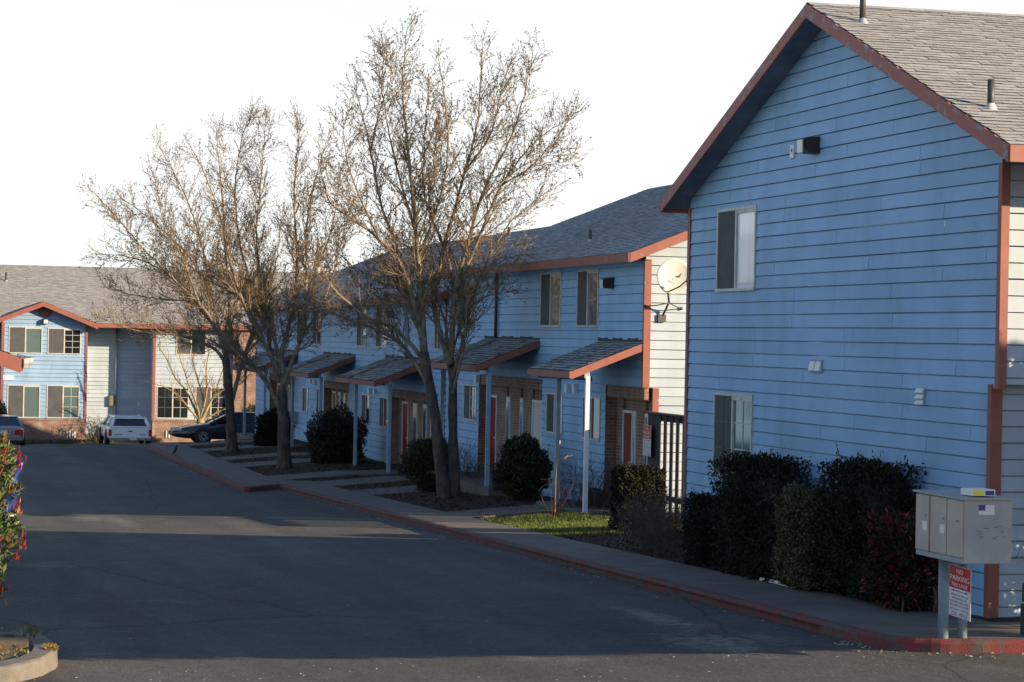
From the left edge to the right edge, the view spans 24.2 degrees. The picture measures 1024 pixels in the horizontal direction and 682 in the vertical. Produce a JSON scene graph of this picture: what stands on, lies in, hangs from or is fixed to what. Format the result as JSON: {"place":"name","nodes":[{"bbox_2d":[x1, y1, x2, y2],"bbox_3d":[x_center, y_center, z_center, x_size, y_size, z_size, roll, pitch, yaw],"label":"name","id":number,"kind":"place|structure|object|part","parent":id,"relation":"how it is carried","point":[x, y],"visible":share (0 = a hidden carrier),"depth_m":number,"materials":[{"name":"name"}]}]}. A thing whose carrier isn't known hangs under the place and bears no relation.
{"place":"outdoors","nodes":[
{"label":"outdoors","id":0,"kind":"place"},
{"bbox_2d":[182,440,253,446],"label":"path","id":1,"kind":"structure","parent":0,"point":[209,443],"depth_m":92.48,"materials":[{"name":"concrete"}]},
{"bbox_2d":[195,444,307,452],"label":"path","id":2,"kind":"structure","parent":0,"point":[204,450],"depth_m":88.47,"materials":[{"name":"concrete"}]},
{"bbox_2d":[216,452,311,460],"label":"path","id":3,"kind":"structure","parent":0,"point":[241,457],"depth_m":82.78,"materials":[{"name":"concrete"}]},
{"bbox_2d":[232,458,360,467],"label":"path","id":4,"kind":"structure","parent":0,"point":[269,463],"depth_m":78.77,"materials":[{"name":"concrete"}]},
{"bbox_2d":[266,470,406,479],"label":"path","id":5,"kind":"structure","parent":0,"point":[325,474],"depth_m":72.01,"materials":[{"name":"concrete"}]},
{"bbox_2d":[314,475,410,486],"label":"path","id":6,"kind":"structure","parent":0,"point":[349,482],"depth_m":69.34,"materials":[{"name":"concrete"}]},
{"bbox_2d":[350,485,422,495],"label":"path","id":7,"kind":"structure","parent":0,"point":[390,490],"depth_m":64.19,"materials":[{"name":"concrete"}]},
{"bbox_2d":[447,504,563,518],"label":"path","id":8,"kind":"structure","parent":0,"point":[503,511],"depth_m":53.39,"materials":[{"name":"concrete"}]},
{"bbox_2d":[0,441,1023,681],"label":"road","id":9,"kind":"structure","parent":0,"point":[103,523],"depth_m":33.34,"materials":[{"name":"grey asphalt"}]},
{"bbox_2d":[0,397,8,413],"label":"shrub","id":10,"kind":"object","parent":9,"relation":"on","point":[3,408],"visible":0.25,"depth_m":115.86,"materials":[{"name":"green plant"}]},
{"bbox_2d":[0,414,24,445],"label":"parked car","id":11,"kind":"object","parent":9,"relation":"on","point":[14,424],"visible":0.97,"depth_m":106.82,"materials":[{"name":"silver metal"}]},
{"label":"window","id":12,"kind":"part","parent":11,"relation":"part of","materials":[{"name":"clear glass"}]},
{"bbox_2d":[3,459,21,521],"bbox_3d":[-6.070,1.837,29.021,0.231,0.836,0.123,1,0,-15],"label":"plastic sheet","id":13,"kind":"object","parent":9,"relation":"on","point":[8,495],"visible":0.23,"depth_m":29.00,"materials":[{"name":"blue plastic"}]},
{"bbox_2d":[0,632,57,681],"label":"kerb","id":14,"kind":"structure","parent":9,"relation":"on","point":[37,661],"depth_m":25.62,"materials":[{"name":"concrete"}]},
{"bbox_2d":[0,643,32,660],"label":"planting bed","id":15,"kind":"object","parent":14,"relation":"in","point":[8,655],"visible":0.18,"depth_m":26.50,"materials":[{"name":"soil"}]},
{"bbox_2d":[0,428,26,602],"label":"photinia","id":16,"kind":"object","parent":15,"relation":"on","point":[13,528],"visible":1,"depth_m":26.76,"materials":[{"name":"green plant"}]},
{"bbox_2d":[0,637,28,648],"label":"landscape timber","id":17,"kind":"object","parent":15,"relation":"on","point":[8,642],"visible":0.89,"depth_m":26.87,"materials":[{"name":"brown wood"}]},
{"bbox_2d":[0,616,41,659],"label":"weeds","id":18,"kind":"object","parent":15,"relation":"on","point":[25,632],"visible":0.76,"depth_m":27.56,"materials":[{"name":"green plant"}]},
{"bbox_2d":[41,642,58,650],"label":"moss clump","id":19,"kind":"object","parent":14,"relation":"on","point":[51,646],"visible":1,"depth_m":26.54,"materials":[{"name":"yellow plant"}]},
{"bbox_2d":[10,438,161,443],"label":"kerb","id":20,"kind":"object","parent":9,"relation":"on","point":[80,441],"visible":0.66,"depth_m":117.67,"materials":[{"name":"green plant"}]},
{"bbox_2d":[73,413,110,442],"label":"dry bush","id":21,"kind":"object","parent":9,"relation":"on","point":[92,429],"visible":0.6,"depth_m":117.13,"materials":[{"name":"beige plant"}]},
{"bbox_2d":[99,414,151,443],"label":"pickup truck","id":22,"kind":"object","parent":9,"relation":"on","point":[126,427],"visible":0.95,"depth_m":109.20,"materials":[{"name":"white paint"}]},
{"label":"window","id":23,"kind":"part","parent":22,"relation":"part of","materials":[{"name":"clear glass"}]},
{"bbox_2d":[146,332,242,423],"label":"tree","id":24,"kind":"object","parent":9,"relation":"on","point":[199,416],"visible":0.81,"depth_m":116.56,"materials":[{"name":"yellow plant"}]},
{"bbox_2d":[169,411,254,441],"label":"parked car","id":25,"kind":"object","parent":9,"relation":"on","point":[208,430],"visible":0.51,"depth_m":107.55,"materials":[{"name":"black paint"}]},
{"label":"window","id":26,"kind":"part","parent":25,"relation":"part of","materials":[{"name":"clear glass"}]},
{"bbox_2d":[241,403,254,411],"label":"shrub","id":27,"kind":"object","parent":9,"relation":"on","point":[250,408],"visible":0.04,"depth_m":116.58,"materials":[{"name":"green plant"}]},
{"bbox_2d":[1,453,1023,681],"bbox_3d":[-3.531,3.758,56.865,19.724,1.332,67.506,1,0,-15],"label":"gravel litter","id":28,"kind":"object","parent":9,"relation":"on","point":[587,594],"visible":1,"depth_m":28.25,"materials":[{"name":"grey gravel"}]},
{"bbox_2d":[145,442,1023,652],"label":"kerb","id":29,"kind":"structure","parent":9,"relation":"on","point":[905,643],"depth_m":34.27,"materials":[{"name":"red paint"}]},
{"bbox_2d":[0,0,1023,272],"label":"sky","id":30,"kind":"structure","parent":0,"point":[85,84],"materials":[{"name":"white"}]},
{"bbox_2d":[150,443,1023,637],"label":"pavement","id":31,"kind":"structure","parent":0,"point":[875,616],"depth_m":36.66,"materials":[{"name":"concrete"}]},
{"bbox_2d":[171,445,177,455],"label":"crow","id":32,"kind":"object","parent":31,"relation":"on","point":[175,449],"visible":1,"depth_m":84.69,"materials":[{"name":"black"}]},
{"bbox_2d":[759,577,793,587],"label":"paper litter","id":33,"kind":"object","parent":31,"relation":"on","point":[770,581],"visible":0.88,"depth_m":34.94,"materials":[{"name":"white paper"}]},
{"bbox_2d":[913,490,1015,638],"bbox_3d":[5.092,2.621,27.051,0.674,1.795,1.270,1,0,-15],"label":"mailbox","id":34,"kind":"object","parent":31,"relation":"on","point":[959,528],"visible":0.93,"depth_m":26.58,"materials":[{"name":"grey paint"}]},
{"bbox_2d":[915,493,931,550],"bbox_3d":[4.705,2.073,27.361,0.064,0.630,0.346,1,0,-15],"label":"door","id":35,"kind":"structure","parent":34,"relation":"in","point":[923,501],"depth_m":27.33,"materials":[{"name":"beige metal"}]},
{"bbox_2d":[930,496,947,553],"bbox_3d":[4.814,2.075,26.972,0.052,0.630,0.415,1,0,-15],"label":"door","id":36,"kind":"structure","parent":34,"relation":"in","point":[938,519],"depth_m":26.95,"materials":[{"name":"beige metal"}]},
{"bbox_2d":[946,498,963,557],"bbox_3d":[4.918,2.078,26.576,0.052,0.630,0.354,1,0,-15],"label":"door","id":37,"kind":"structure","parent":34,"relation":"in","point":[955,508],"depth_m":26.54,"materials":[{"name":"beige metal"}]},
{"bbox_2d":[948,563,970,621],"bbox_3d":[5.007,2.810,26.725,0.006,0.592,0.560,1,0,-15],"label":"parking sign","id":38,"kind":"object","parent":34,"relation":"attached to","point":[959,606],"visible":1,"depth_m":26.72,"materials":[{"name":"white metal"}]},
{"bbox_2d":[961,488,994,495],"bbox_3d":[5.203,1.686,26.685,0.280,0.072,0.303,1,0,-15],"label":"phone book","id":39,"kind":"object","parent":34,"relation":"on","point":[977,491],"visible":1,"depth_m":26.56,"materials":[{"name":"white paper"}]},
{"bbox_2d":[1020,583,1023,634],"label":"bollard","id":40,"kind":"object","parent":31,"relation":"on","point":[1022,620],"visible":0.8,"depth_m":27.76,"materials":[{"name":"black plastic"}]},
{"bbox_2d":[185,438,1021,624],"bbox_3d":[-1.882,3.703,62.610,6.000,1.248,67.000,1,0,-15],"label":"soil bed","id":41,"kind":"object","parent":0,"point":[306,467],"visible":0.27,"depth_m":59.26,"materials":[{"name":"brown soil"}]},
{"bbox_2d":[76,112,313,452],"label":"tree","id":42,"kind":"object","parent":41,"relation":"on","point":[230,390],"visible":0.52,"depth_m":86.58,"materials":[{"name":"brown plant"}]},
{"bbox_2d":[77,96,375,468],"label":"tree","id":43,"kind":"object","parent":41,"relation":"on","point":[280,400],"visible":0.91,"depth_m":76.12,"materials":[{"name":"brown plant"}]},
{"bbox_2d":[253,406,296,445],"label":"shrub","id":44,"kind":"object","parent":41,"relation":"on","point":[266,427],"visible":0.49,"depth_m":88.91,"materials":[{"name":"green plant"}]},
{"bbox_2d":[302,395,368,463],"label":"shrub","id":45,"kind":"object","parent":41,"relation":"on","point":[330,436],"visible":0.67,"depth_m":78.13,"materials":[{"name":"green plant"}]},
{"bbox_2d":[393,434,459,484],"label":"shrub","id":46,"kind":"object","parent":41,"relation":"on","point":[417,461],"visible":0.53,"depth_m":66.62,"materials":[{"name":"green plant"}]},
{"bbox_2d":[414,469,448,491],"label":"shrub","id":47,"kind":"object","parent":41,"relation":"on","point":[427,482],"visible":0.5,"depth_m":62.79,"materials":[{"name":"green plant"}]},
{"bbox_2d":[276,5,592,498],"bbox_3d":[-2.068,-2.134,60.483,8.132,12.460,4.649,1,0,4],"label":"tree","id":48,"kind":"object","parent":41,"relation":"on","point":[447,486],"visible":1,"depth_m":60.03,"materials":[{"name":"brown plant"}]},
{"bbox_2d":[425,438,499,477],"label":"dry bush","id":49,"kind":"object","parent":41,"relation":"on","point":[466,471],"visible":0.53,"depth_m":63.88,"materials":[{"name":"brown plant"}]},
{"bbox_2d":[487,427,553,500],"bbox_3d":[0.207,3.021,57.669,1.663,1.928,1.331,1,0,-15],"label":"shrub","id":50,"kind":"object","parent":41,"relation":"on","point":[523,468],"visible":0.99,"depth_m":57.39,"materials":[{"name":"green plant"}]},
{"bbox_2d":[537,440,573,518],"bbox_3d":[0.957,2.991,50.706,0.811,1.763,0.654,1,0,-15],"label":"sapling","id":51,"kind":"object","parent":41,"relation":"on","point":[554,512],"visible":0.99,"depth_m":50.77,"materials":[{"name":"brown plant"}]},
{"bbox_2d":[480,511,681,536],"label":"lawn grass","id":52,"kind":"structure","parent":41,"relation":"on","point":[589,518],"depth_m":49.04,"materials":[{"name":"green plant"}]},
{"bbox_2d":[553,445,618,508],"bbox_3d":[1.813,3.008,53.336,2.209,1.512,2.174,1,0,-15],"label":"dry bush","id":53,"kind":"object","parent":41,"relation":"on","point":[580,496],"visible":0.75,"depth_m":52.96,"materials":[{"name":"brown plant"}]},
{"bbox_2d":[602,460,669,532],"bbox_3d":[2.443,3.165,46.592,1.268,1.672,1.125,1,0,-15],"label":"hedge","id":54,"kind":"object","parent":41,"relation":"on","point":[632,475],"visible":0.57,"depth_m":46.29,"materials":[{"name":"green plant"}]},
{"bbox_2d":[600,477,686,555],"bbox_3d":[2.532,3.034,41.619,1.715,1.264,3.350,1,0,-15],"label":"dry bush","id":55,"kind":"object","parent":41,"relation":"on","point":[651,538],"visible":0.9,"depth_m":41.47,"materials":[{"name":"brown plant"}]},
{"bbox_2d":[643,411,683,517],"bbox_3d":[3.409,2.867,50.120,0.275,2.660,3.560,1,0,-15],"label":"fence","id":56,"kind":"object","parent":41,"relation":"on","point":[655,419],"visible":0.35,"depth_m":50.51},
{"bbox_2d":[643,425,650,456],"bbox_3d":[2.909,2.146,51.494,0.006,0.660,0.560,1,0,-15],"label":"parking sign","id":57,"kind":"object","parent":56,"relation":"attached to","point":[646,440],"visible":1,"depth_m":51.49,"materials":[{"name":"white metal"}]},
{"bbox_2d":[675,488,725,567],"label":"shrub","id":58,"kind":"object","parent":41,"relation":"on","point":[695,543],"visible":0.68,"depth_m":38.51,"materials":[{"name":"green plant"}]},
{"bbox_2d":[704,447,816,582],"bbox_3d":[3.789,2.684,36.206,1.128,2.178,3.421,1,0,-15],"label":"hedge","id":59,"kind":"object","parent":41,"relation":"on","point":[745,526],"visible":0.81,"depth_m":35.88,"materials":[{"name":"green plant"}]},
{"bbox_2d":[769,477,839,590],"bbox_3d":[4.163,2.771,34.000,0.805,1.667,1.687,1,0,-15],"label":"shrub","id":60,"kind":"object","parent":41,"relation":"on","point":[794,548],"visible":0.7,"depth_m":33.72,"materials":[{"name":"green plant"}]},
{"bbox_2d":[810,442,926,602],"bbox_3d":[4.825,2.524,32.371,1.116,2.257,2.772,1,0,-15],"label":"hedge","id":61,"kind":"object","parent":41,"relation":"on","point":[860,485],"visible":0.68,"depth_m":32.15,"materials":[{"name":"green plant"}]},
{"bbox_2d":[858,504,938,611],"bbox_3d":[5.072,2.849,30.957,1.004,1.498,1.734,1,0,-15],"label":"shrub","id":62,"kind":"object","parent":41,"relation":"on","point":[899,573],"visible":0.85,"depth_m":30.61,"materials":[{"name":"red plant"}]},
{"bbox_2d":[971,614,1019,621],"bbox_3d":[11.687,3.480,29.781,11.500,0.250,3.600,1,0,-15],"label":"soil bed","id":63,"kind":"object","parent":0,"point":[1007,619],"visible":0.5,"depth_m":29.39,"materials":[{"name":"brown soil"}]},
{"bbox_3d":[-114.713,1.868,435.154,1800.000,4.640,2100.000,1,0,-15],"label":"ground","id":64,"kind":"structure","parent":0,"visible":0},
{"bbox_2d":[0,350,33,372],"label":"roof","id":65,"kind":"structure","parent":64,"relation":"on","point":[16,363],"depth_m":30.36,"materials":[{"name":"paint"}]},
{"bbox_2d":[0,265,326,443],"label":"apartment house","id":66,"kind":"structure","parent":64,"relation":"on","point":[81,364],"depth_m":119.81,"materials":[{"name":"blue paint"}]},
{"bbox_2d":[7,385,39,417],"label":"window","id":67,"kind":"structure","parent":66,"relation":"in","point":[23,401],"depth_m":117.74,"materials":[{"name":"glass"}]},
{"bbox_2d":[8,326,42,353],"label":"window","id":68,"kind":"structure","parent":66,"relation":"in","point":[21,339],"depth_m":117.74,"materials":[{"name":"glass"}]},
{"bbox_2d":[46,385,79,417],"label":"window","id":69,"kind":"structure","parent":66,"relation":"in","point":[62,400],"depth_m":118.23,"materials":[{"name":"glass"}]},
{"bbox_2d":[47,328,80,353],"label":"window","id":70,"kind":"structure","parent":66,"relation":"in","point":[60,340],"depth_m":118.23,"materials":[{"name":"glass"}]},
{"bbox_2d":[156,386,188,418],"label":"window","id":71,"kind":"structure","parent":66,"relation":"in","point":[167,407],"depth_m":119.60,"materials":[{"name":"glass"}]},
{"bbox_2d":[176,329,205,354],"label":"window","id":72,"kind":"structure","parent":66,"relation":"in","point":[187,351],"depth_m":119.83,"materials":[{"name":"glass"}]},
{"bbox_2d":[195,386,225,418],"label":"window","id":73,"kind":"structure","parent":66,"relation":"in","point":[213,408],"depth_m":120.13,"materials":[{"name":"glass"}]},
{"bbox_2d":[237,433,255,438],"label":"porch slab","id":74,"kind":"structure","parent":64,"relation":"on","point":[245,436],"depth_m":100.09,"materials":[{"name":"concrete"}]},
{"bbox_2d":[230,226,572,471],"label":"row house","id":75,"kind":"structure","parent":64,"relation":"on","point":[382,393],"depth_m":82.31,"materials":[{"name":"blue paint"}]},
{"bbox_2d":[270,311,276,341],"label":"window","id":76,"kind":"structure","parent":75,"relation":"in","point":[275,335],"depth_m":100.83,"materials":[{"name":"glass"}]},
{"bbox_2d":[288,411,298,422],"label":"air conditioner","id":77,"kind":"object","parent":75,"relation":"attached to","point":[295,416],"visible":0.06,"depth_m":94.74,"materials":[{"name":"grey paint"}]},
{"bbox_2d":[296,310,304,343],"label":"window","id":78,"kind":"structure","parent":75,"relation":"in","point":[299,310],"depth_m":94.75,"materials":[{"name":"glass"}]},
{"bbox_2d":[302,387,308,412],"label":"window","id":79,"kind":"structure","parent":75,"relation":"in","point":[305,393],"depth_m":93.12,"materials":[{"name":"glass"}]},
{"bbox_2d":[312,309,321,344],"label":"window","id":80,"kind":"structure","parent":75,"relation":"in","point":[314,343],"depth_m":90.87,"materials":[{"name":"glass"}]},
{"bbox_2d":[316,388,318,414],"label":"window","id":81,"kind":"structure","parent":75,"relation":"in","point":[317,395],"depth_m":90.52,"materials":[{"name":"glass"}]},
{"bbox_2d":[332,391,335,408],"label":"door","id":82,"kind":"structure","parent":75,"relation":"in","point":[334,392],"depth_m":88.70,"materials":[{"name":"grey paint"}]},
{"bbox_2d":[356,307,367,346],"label":"window","id":83,"kind":"structure","parent":75,"relation":"in","point":[360,342],"depth_m":82.36,"materials":[{"name":"glass"}]},
{"bbox_2d":[361,394,370,424],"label":"window","id":84,"kind":"structure","parent":75,"relation":"in","point":[365,401],"depth_m":81.46,"materials":[{"name":"glass"}]},
{"bbox_2d":[375,306,387,347],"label":"window","id":85,"kind":"structure","parent":75,"relation":"in","point":[377,340],"depth_m":79.28,"materials":[{"name":"glass"}]},
{"bbox_2d":[378,396,387,427],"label":"window","id":86,"kind":"structure","parent":75,"relation":"in","point":[383,401],"depth_m":78.53,"materials":[{"name":"glass"}]},
{"bbox_2d":[401,401,408,460],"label":"door","id":87,"kind":"structure","parent":75,"relation":"in","point":[405,405],"depth_m":76.66,"materials":[{"name":"red paint"}]},
{"bbox_2d":[433,304,441,349],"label":"window","id":88,"kind":"structure","parent":75,"relation":"in","point":[437,346],"depth_m":71.14,"materials":[{"name":"glass"}]},
{"bbox_2d":[536,501,612,514],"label":"porch slab","id":89,"kind":"structure","parent":64,"relation":"on","point":[571,508],"depth_m":52.89,"materials":[{"name":"concrete"}]},
{"bbox_2d":[592,490,609,507],"bbox_3d":[1.976,3.521,53.284,0.410,0.380,0.400,1,0,-15],"label":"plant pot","id":90,"kind":"object","parent":89,"relation":"on","point":[599,494],"visible":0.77,"depth_m":53.15,"materials":[{"name":"metal"}]},
{"bbox_2d":[430,184,1002,511],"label":"row house","id":91,"kind":"structure","parent":64,"relation":"on","point":[584,346],"depth_m":56.98,"materials":[{"name":"blue paint"}]},
{"bbox_2d":[458,279,475,326],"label":"window","id":92,"kind":"structure","parent":91,"relation":"in","point":[467,279],"depth_m":67.42,"materials":[{"name":"glass"}]},
{"bbox_2d":[463,384,477,420],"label":"window","id":93,"kind":"structure","parent":91,"relation":"in","point":[470,410],"depth_m":67.02,"materials":[{"name":"glass"}]},
{"bbox_2d":[489,395,496,472],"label":"door","id":94,"kind":"structure","parent":91,"relation":"in","point":[493,422],"depth_m":65.55,"materials":[{"name":"red paint"}]},
{"bbox_2d":[427,472,570,495],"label":"porch slab","id":95,"kind":"structure","parent":91,"relation":"attached to","point":[472,485],"depth_m":61.15,"materials":[{"name":"concrete"}]},
{"bbox_2d":[531,399,541,447],"bbox_3d":[0.639,2.589,61.158,0.095,2.160,0.981,1,0,-15],"label":"door","id":96,"kind":"structure","parent":91,"relation":"in","point":[536,430],"depth_m":61.20,"materials":[{"name":"grey paint"}]},
{"bbox_2d":[539,271,562,326],"bbox_3d":[0.955,-1.023,59.175,0.065,1.360,1.870,1,0,-15],"label":"window","id":97,"kind":"structure","parent":91,"relation":"in","point":[550,282],"depth_m":59.15,"materials":[{"name":"glass"}]},
{"bbox_2d":[545,392,563,434],"bbox_3d":[1.042,1.775,58.647,0.065,1.010,1.430,1,0,-15],"label":"window","id":98,"kind":"structure","parent":91,"relation":"in","point":[550,397],"depth_m":58.90,"materials":[{"name":"glass"}]},
{"bbox_2d":[575,268,599,326],"bbox_3d":[1.776,-1.003,56.061,0.065,1.360,1.730,1,0,-15],"label":"window","id":99,"kind":"structure","parent":91,"relation":"in","point":[588,286],"depth_m":56.03,"materials":[{"name":"glass"}]},
{"bbox_2d":[581,396,601,440],"bbox_3d":[1.850,1.795,55.582,0.065,1.010,1.410,1,0,-15],"label":"window","id":100,"kind":"structure","parent":91,"relation":"in","point":[595,402],"depth_m":55.41,"materials":[{"name":"glass"}]},
{"bbox_2d":[622,410,632,465],"bbox_3d":[2.594,2.637,53.737,0.095,2.160,0.720,1,0,-15],"label":"door","id":101,"kind":"structure","parent":91,"relation":"in","point":[627,424],"depth_m":53.77,"materials":[{"name":"red paint"}]},
{"bbox_2d":[643,258,686,321],"bbox_3d":[3.433,-1.095,51.397,0.898,1.369,1.197,1,0,-15],"label":"satellite dish","id":102,"kind":"object","parent":91,"relation":"attached to","point":[672,276],"visible":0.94,"depth_m":51.34,"materials":[{"name":"paint"}]},
{"bbox_2d":[660,0,1023,618],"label":"townhouse","id":103,"kind":"structure","parent":64,"relation":"on","point":[838,138],"depth_m":33.60,"materials":[{"name":"blue paint"}]},
{"bbox_2d":[711,392,754,475],"bbox_3d":[3.555,1.526,38.532,0.065,1.360,1.790,1,0,-15],"label":"window","id":104,"kind":"structure","parent":103,"relation":"in","point":[732,413],"depth_m":38.54,"materials":[{"name":"glass"}]},
{"bbox_2d":[715,205,758,291],"bbox_3d":[3.614,-1.479,38.523,0.065,1.350,1.800,1,0,-15],"label":"window","id":105,"kind":"structure","parent":103,"relation":"in","point":[736,251],"depth_m":38.49,"materials":[{"name":"glass"}]}
]}

